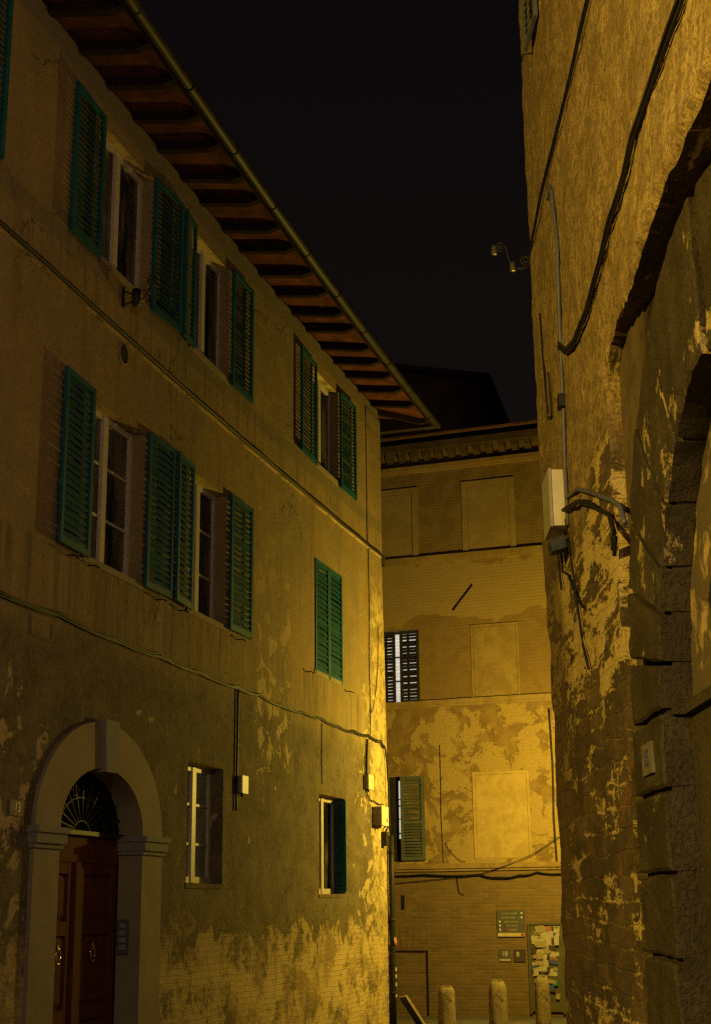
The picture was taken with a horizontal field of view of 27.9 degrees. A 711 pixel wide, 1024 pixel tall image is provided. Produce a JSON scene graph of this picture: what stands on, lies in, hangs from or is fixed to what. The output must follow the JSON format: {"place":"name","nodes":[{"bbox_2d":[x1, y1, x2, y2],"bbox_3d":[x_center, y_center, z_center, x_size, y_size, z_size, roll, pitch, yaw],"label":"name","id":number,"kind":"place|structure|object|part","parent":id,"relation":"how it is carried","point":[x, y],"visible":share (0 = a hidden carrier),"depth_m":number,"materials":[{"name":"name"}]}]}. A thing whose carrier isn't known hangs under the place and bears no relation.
{"place":"outdoors","nodes":[
{"label":"outdoors","id":0,"kind":"place"},
{"bbox_2d":[139,0,536,422],"label":"sky","id":1,"kind":"structure","parent":0,"point":[389,134],"materials":[{"name":"black"}]},
{"bbox_2d":[397,1016,566,1023],"bbox_3d":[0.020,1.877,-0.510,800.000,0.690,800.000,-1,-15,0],"label":"street","id":2,"kind":"structure","parent":0,"point":[470,1020],"depth_m":27.25,"materials":[{"name":"grey stone"}]},
{"bbox_2d":[0,0,440,1023],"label":"stucco house","id":3,"kind":"structure","parent":2,"relation":"on","point":[146,502],"depth_m":17.69,"materials":[{"name":"paint"}]},
{"bbox_2d":[9,799,23,815],"bbox_3d":[-3.182,2.779,13.433,0.018,0.145,0.250,-4,-16,14],"label":"house number","id":4,"kind":"object","parent":3,"relation":"attached to","point":[16,808],"visible":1,"depth_m":13.41,"materials":[{"name":"beige ceramic"}]},
{"bbox_2d":[52,834,117,1023],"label":"door","id":5,"kind":"structure","parent":3,"relation":"in","point":[86,904],"depth_m":15.24,"materials":[{"name":"brown wood"}]},
{"bbox_2d":[84,409,132,575],"bbox_3d":[-2.902,-0.221,16.295,0.081,1.830,1.531,-5,-16,14],"label":"window","id":6,"kind":"structure","parent":3,"relation":"in","point":[112,474],"depth_m":16.57,"materials":[{"name":"paint"}]},
{"bbox_2d":[96,132,142,288],"bbox_3d":[-2.905,-3.564,17.168,0.081,1.660,1.521,-5,-16,14],"label":"window","id":7,"kind":"structure","parent":3,"relation":"in","point":[123,189],"depth_m":17.42,"materials":[{"name":"paint"}]},
{"bbox_2d":[116,920,128,954],"bbox_3d":[-2.582,4.716,15.864,0.130,0.370,0.030,-5,-16,14],"label":"intercom","id":8,"kind":"object","parent":3,"relation":"attached to","point":[122,936],"visible":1,"depth_m":15.85,"materials":[{"name":"grey metal"}]},
{"bbox_2d":[121,275,156,307],"bbox_3d":[-2.540,-2.597,16.819,0.430,0.363,0.107,-2,-15,4],"label":"flag holder","id":9,"kind":"object","parent":3,"relation":"attached to","point":[136,296],"visible":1,"depth_m":16.78,"materials":[{"name":"metal"}]},
{"bbox_2d":[0,219,383,556],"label":"cable","id":10,"kind":"object","parent":3,"relation":"attached to","point":[80,294],"visible":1,"depth_m":17.59,"materials":[{"name":"rubber"}]},
{"bbox_2d":[0,590,390,833],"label":"cable","id":11,"kind":"object","parent":3,"relation":"attached to","point":[79,625],"visible":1,"depth_m":17.24,"materials":[{"name":"rubber"}]},
{"bbox_2d":[186,764,210,883],"bbox_3d":[-2.091,3.963,18.147,0.081,1.470,1.241,-5,-16,15],"label":"window","id":12,"kind":"structure","parent":3,"relation":"in","point":[199,778],"depth_m":18.40,"materials":[{"name":"paint"}]},
{"bbox_2d":[188,479,215,618],"bbox_3d":[-2.138,0.508,19.008,0.081,1.830,1.351,-5,-16,15],"label":"window","id":13,"kind":"structure","parent":3,"relation":"in","point":[205,502],"depth_m":19.36,"materials":[{"name":"paint"}]},
{"bbox_2d":[190,240,221,369],"bbox_3d":[-2.150,-2.844,19.848,0.081,1.660,1.431,-5,-16,15],"label":"window","id":14,"kind":"structure","parent":3,"relation":"in","point":[209,278],"depth_m":20.14,"materials":[{"name":"paint"}]},
{"bbox_2d":[235,690,238,809],"bbox_3d":[-1.601,3.211,19.348,0.031,1.622,0.054,-5,-16,15],"label":"cable","id":15,"kind":"object","parent":3,"relation":"attached to","point":[237,746],"visible":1,"depth_m":19.34,"materials":[{"name":"rubber"}]},
{"bbox_2d":[238,775,247,796],"bbox_3d":[-1.531,3.718,19.379,0.085,0.278,0.226,-5,-16,15],"label":"junction box","id":16,"kind":"object","parent":3,"relation":"attached to","point":[242,784],"visible":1,"depth_m":19.31,"materials":[{"name":"grey plastic"}]},
{"bbox_2d":[317,574,325,672],"bbox_3d":[-0.668,1.875,24.095,0.050,1.830,1.501,-5,-16,16],"label":"window shutter","id":17,"kind":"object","parent":3,"relation":"in","point":[318,574],"depth_m":24.33,"materials":[{"name":"green wood"}]},
{"bbox_2d":[321,723,322,784],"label":"wire","id":18,"kind":"object","parent":3,"relation":"attached to","point":[321,753],"visible":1,"depth_m":23.04,"materials":[{"name":"rubber"}]},
{"bbox_2d":[313,375,330,473],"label":"window","id":19,"kind":"structure","parent":3,"relation":"in","point":[324,397],"depth_m":25.28,"materials":[{"name":"paint"}]},
{"bbox_2d":[319,796,334,893],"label":"window","id":20,"kind":"structure","parent":3,"relation":"in","point":[326,805],"depth_m":23.60,"materials":[{"name":"paint"}]},
{"bbox_2d":[365,739,368,774],"bbox_3d":[0.203,4.358,25.450,0.042,0.634,0.121,-5,-16,16],"label":"cable","id":21,"kind":"object","parent":3,"relation":"attached to","point":[366,764],"visible":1,"depth_m":25.41,"materials":[{"name":"rubber"}]},
{"bbox_2d":[363,774,373,791],"bbox_3d":[0.233,4.810,25.336,0.100,0.298,0.326,-5,-16,16],"label":"junction box","id":22,"kind":"object","parent":3,"relation":"attached to","point":[368,781],"visible":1,"depth_m":25.23,"materials":[{"name":"grey plastic"}]},
{"bbox_2d":[368,548,370,733],"bbox_3d":[0.257,2.320,26.291,0.022,3.504,0.072,-5,-16,16],"label":"wire","id":23,"kind":"object","parent":3,"relation":"attached to","point":[369,641],"visible":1,"depth_m":26.26,"materials":[{"name":"rubber"}]},
{"bbox_2d":[371,625,378,712],"bbox_3d":[0.350,2.887,26.447,0.016,1.712,0.599,-5,-16,16],"label":"wire","id":24,"kind":"object","parent":3,"relation":"attached to","point":[377,668],"visible":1,"depth_m":26.62,"materials":[{"name":"rubber"}]},
{"bbox_2d":[366,789,383,804],"bbox_3d":[0.354,5.134,25.731,0.022,0.236,1.092,-5,-16,16],"label":"wire","id":25,"kind":"object","parent":3,"relation":"attached to","point":[372,800],"visible":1,"depth_m":25.52,"materials":[{"name":"rubber"}]},
{"bbox_2d":[372,806,388,827],"bbox_3d":[0.450,5.493,25.723,0.182,0.378,0.446,-5,-16,16],"label":"junction box","id":26,"kind":"object","parent":3,"relation":"attached to","point":[380,816],"visible":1,"depth_m":25.56,"materials":[{"name":"grey plastic"}]},
{"bbox_2d":[381,823,390,845],"bbox_3d":[0.564,5.893,26.129,0.090,0.416,0.346,-5,-16,16],"label":"meter box","id":27,"kind":"object","parent":3,"relation":"attached to","point":[385,838],"visible":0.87,"depth_m":25.97,"materials":[{"name":"metal"}]},
{"bbox_2d":[398,995,425,1023],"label":"leaning board","id":28,"kind":"object","parent":2,"relation":"on","point":[411,1009],"visible":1,"depth_m":25.54,"materials":[{"name":"brown wood"}]},
{"bbox_2d":[378,363,509,438],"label":"tall house","id":29,"kind":"structure","parent":2,"relation":"on","point":[452,399],"depth_m":51.92,"materials":[{"name":"tile"}]},
{"bbox_2d":[438,985,455,1023],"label":"bollard","id":30,"kind":"object","parent":2,"relation":"on","point":[446,1006],"visible":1,"depth_m":25.46,"materials":[{"name":"stone"}]},
{"bbox_2d":[380,420,566,1016],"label":"brick palazzo","id":31,"kind":"structure","parent":2,"relation":"on","point":[468,692],"depth_m":30.39,"materials":[{"name":"paint"}]},
{"bbox_2d":[394,781,402,861],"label":"window","id":32,"kind":"structure","parent":31,"relation":"in","point":[399,781],"depth_m":30.61,"materials":[{"name":"beige wood"}]},
{"bbox_2d":[381,487,418,558],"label":"blind window","id":33,"kind":"structure","parent":31,"relation":"in","point":[399,513],"depth_m":31.97,"materials":[{"name":"paint"}]},
{"bbox_2d":[384,633,416,701],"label":"window","id":34,"kind":"structure","parent":31,"relation":"in","point":[396,634],"depth_m":31.44,"materials":[{"name":"beige wood"}]},
{"bbox_2d":[396,952,426,1015],"bbox_3d":[0.951,9.823,29.438,1.100,1.460,0.014,-6,-16,19],"label":"blocked doorway","id":35,"kind":"structure","parent":31,"relation":"in","point":[411,980],"depth_m":29.40,"materials":[{"name":"brick"}]},
{"bbox_2d":[440,760,443,862],"bbox_3d":[1.807,6.126,30.079,0.034,2.433,0.015,-1,-15,0],"label":"wire","id":36,"kind":"object","parent":31,"relation":"attached to","point":[441,817],"visible":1,"depth_m":29.97,"materials":[{"name":"metal"}]},
{"bbox_2d":[452,585,472,610],"bbox_3d":[2.322,1.863,31.011,0.477,0.555,0.026,-6,-16,19],"label":"iron rod","id":37,"kind":"object","parent":31,"relation":"attached to","point":[462,597],"visible":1,"depth_m":31.00,"materials":[{"name":"black metal"}]},
{"bbox_2d":[394,836,559,883],"bbox_3d":[2.633,7.076,29.442,4.204,1.083,0.076,-6,-16,19],"label":"wire","id":38,"kind":"object","parent":31,"relation":"attached to","point":[480,873],"visible":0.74,"depth_m":29.32,"materials":[{"name":"rubber"}]},
{"bbox_2d":[394,871,560,878],"bbox_3d":[2.925,7.433,29.257,5.602,0.142,0.052,-6,-16,19],"label":"cable","id":39,"kind":"object","parent":31,"relation":"attached to","point":[518,875],"visible":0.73,"depth_m":29.39,"materials":[{"name":"rubber"}]},
{"bbox_2d":[461,476,516,550],"bbox_3d":[2.912,0.043,31.297,1.200,1.570,0.040,-6,-16,19],"label":"blind window","id":40,"kind":"structure","parent":31,"relation":"in","point":[488,509],"depth_m":31.29,"materials":[{"name":"paint"}]},
{"bbox_2d":[470,622,520,697],"bbox_3d":[2.978,3.143,30.446,1.050,1.560,0.032,-6,-16,19],"label":"blind window","id":41,"kind":"structure","parent":31,"relation":"in","point":[495,659],"depth_m":30.44,"materials":[{"name":"paint"}]},
{"bbox_2d":[472,770,531,857],"bbox_3d":[3.030,6.253,29.594,1.210,1.750,0.032,-6,-16,19],"label":"blind window","id":42,"kind":"structure","parent":31,"relation":"in","point":[500,802],"depth_m":29.59,"materials":[{"name":"paint"}]},
{"bbox_2d":[499,949,510,960],"bbox_3d":[3.015,8.947,28.868,0.245,0.240,0.022,-6,-16,19],"label":"plate","id":43,"kind":"object","parent":31,"relation":"attached to","point":[504,954],"visible":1,"depth_m":28.86,"materials":[{"name":"grey metal"}]},
{"bbox_2d":[497,910,524,936],"bbox_3d":[3.149,8.334,28.972,0.570,0.525,0.039,-6,-16,19],"label":"direction sign","id":44,"kind":"object","parent":31,"relation":"attached to","point":[510,923],"visible":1,"depth_m":28.96,"materials":[{"name":"grey metal"}]},
{"bbox_2d":[514,949,525,961],"bbox_3d":[3.303,8.923,28.764,0.240,0.245,0.024,-6,-16,19],"label":"plate","id":45,"kind":"object","parent":31,"relation":"attached to","point":[519,955],"visible":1,"depth_m":28.75,"materials":[{"name":"brown metal"}]},
{"bbox_2d":[527,923,565,1013],"bbox_3d":[3.801,9.086,28.494,0.710,1.730,0.095,-6,-16,19],"label":"poster board","id":46,"kind":"object","parent":31,"relation":"attached to","point":[545,951],"visible":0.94,"depth_m":28.52,"materials":[{"name":"multicoloured paper"}]},
{"bbox_2d":[548,709,557,867],"bbox_3d":[4.050,5.642,29.321,0.065,3.205,0.039,-6,-16,19],"label":"drainpipe","id":47,"kind":"object","parent":31,"relation":"attached to","point":[552,785],"visible":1,"depth_m":29.32,"materials":[{"name":"metal"}]},
{"bbox_2d":[489,979,508,1023],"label":"bollard","id":48,"kind":"object","parent":2,"relation":"on","point":[498,1009],"visible":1,"depth_m":25.46,"materials":[{"name":"stone"}]},
{"bbox_2d":[535,975,551,1023],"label":"bollard","id":49,"kind":"object","parent":2,"relation":"on","point":[542,1004],"visible":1,"depth_m":25.49,"materials":[{"name":"stone"}]},
{"bbox_2d":[519,0,710,1023],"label":"arched building","id":50,"kind":"structure","parent":2,"relation":"on","point":[635,845],"depth_m":10.05,"materials":[{"name":"stone"}]},
{"bbox_2d":[491,242,530,271],"bbox_3d":[1.856,-2.914,16.386,0.607,0.397,0.086,-1,-15,0],"label":"insulator bracket","id":51,"kind":"object","parent":50,"relation":"attached to","point":[495,250],"visible":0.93,"depth_m":16.37,"materials":[{"name":"metal"}]},
{"bbox_2d":[539,313,552,419],"bbox_3d":[1.955,-1.537,14.710,0.036,1.348,0.616,-1,-15,2],"label":"wire","id":52,"kind":"object","parent":50,"relation":"attached to","point":[549,417],"visible":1,"depth_m":14.71,"materials":[{"name":"rubber"}]},
{"bbox_2d":[542,468,568,540],"bbox_3d":[1.915,-0.070,13.548,0.226,0.560,0.582,-1,-15,0],"label":"meter cabinet","id":53,"kind":"object","parent":50,"relation":"attached to","point":[553,501],"visible":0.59,"depth_m":13.34,"materials":[{"name":"plastic"}]},
{"bbox_3d":[1.821,-0.066,13.558,0.025,0.560,0.560,-1,-15,1],"label":"cabinet door","id":54,"kind":"part","parent":53,"relation":"part of","materials":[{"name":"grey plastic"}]},
{"bbox_2d":[547,534,567,555],"bbox_3d":[1.912,0.312,13.350,0.228,0.160,0.223,-1,-15,0],"label":"floodlight","id":55,"kind":"object","parent":50,"relation":"attached to","point":[557,545],"visible":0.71,"depth_m":13.25,"materials":[{"name":"black metal"}]},
{"bbox_2d":[546,184,569,525],"bbox_3d":[1.931,-1.557,13.561,0.057,3.478,0.447,-1,-15,0],"label":"conduit","id":56,"kind":"object","parent":50,"relation":"attached to","point":[549,194],"visible":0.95,"depth_m":13.46,"materials":[{"name":"grey metal"}]},
{"bbox_2d":[557,393,565,410],"bbox_3d":[1.934,-1.030,13.371,0.083,0.120,0.162,-1,-15,0],"label":"conduit joint","id":57,"kind":"object","parent":56,"relation":"attached to","point":[561,400],"visible":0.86,"depth_m":13.30,"materials":[{"name":"metal"}]},
{"bbox_2d":[528,0,589,262],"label":"cable","id":58,"kind":"object","parent":50,"relation":"attached to","point":[582,20],"visible":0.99,"depth_m":13.15,"materials":[{"name":"rubber"}]},
{"bbox_2d":[557,554,562,589],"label":"wire","id":59,"kind":"object","parent":50,"relation":"attached to","point":[559,573],"visible":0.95,"depth_m":13.78,"materials":[{"name":"rubber"}]},
{"bbox_2d":[560,553,582,607],"bbox_3d":[1.950,0.561,12.953,0.030,0.889,1.315,-1,-15,1],"label":"wire","id":60,"kind":"object","parent":50,"relation":"attached to","point":[570,580],"visible":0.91,"depth_m":13.01,"materials":[{"name":"rubber"}]},
{"bbox_2d":[564,519,589,669],"bbox_3d":[1.951,0.692,12.582,0.037,1.538,0.875,-1,-15,0],"label":"wire","id":61,"kind":"object","parent":50,"relation":"attached to","point":[577,603],"visible":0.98,"depth_m":12.61,"materials":[{"name":"rubber"}]},
{"bbox_2d":[561,499,617,555],"bbox_3d":[1.901,0.129,11.772,0.060,1.039,2.631,-1,-15,1],"label":"cable","id":62,"kind":"object","parent":50,"relation":"attached to","point":[594,506],"visible":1,"depth_m":10.80,"materials":[{"name":"rubber"}]},
{"bbox_2d":[564,487,627,524],"bbox_3d":[1.922,-0.032,11.648,0.053,1.057,2.999,-1,-15,1],"label":"conduit","id":63,"kind":"object","parent":50,"relation":"attached to","point":[616,503],"visible":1,"depth_m":10.92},
{"bbox_2d":[557,0,683,354],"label":"cable","id":64,"kind":"object","parent":50,"relation":"attached to","point":[662,49],"visible":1,"depth_m":9.15,"materials":[{"name":"rubber"}]},
{"bbox_2d":[641,741,654,776],"bbox_3d":[1.908,1.610,9.318,0.032,0.200,0.360,-1,-15,1],"label":"house number","id":65,"kind":"object","parent":50,"relation":"attached to","point":[648,761],"visible":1,"depth_m":9.26,"materials":[{"name":"ceramic"}]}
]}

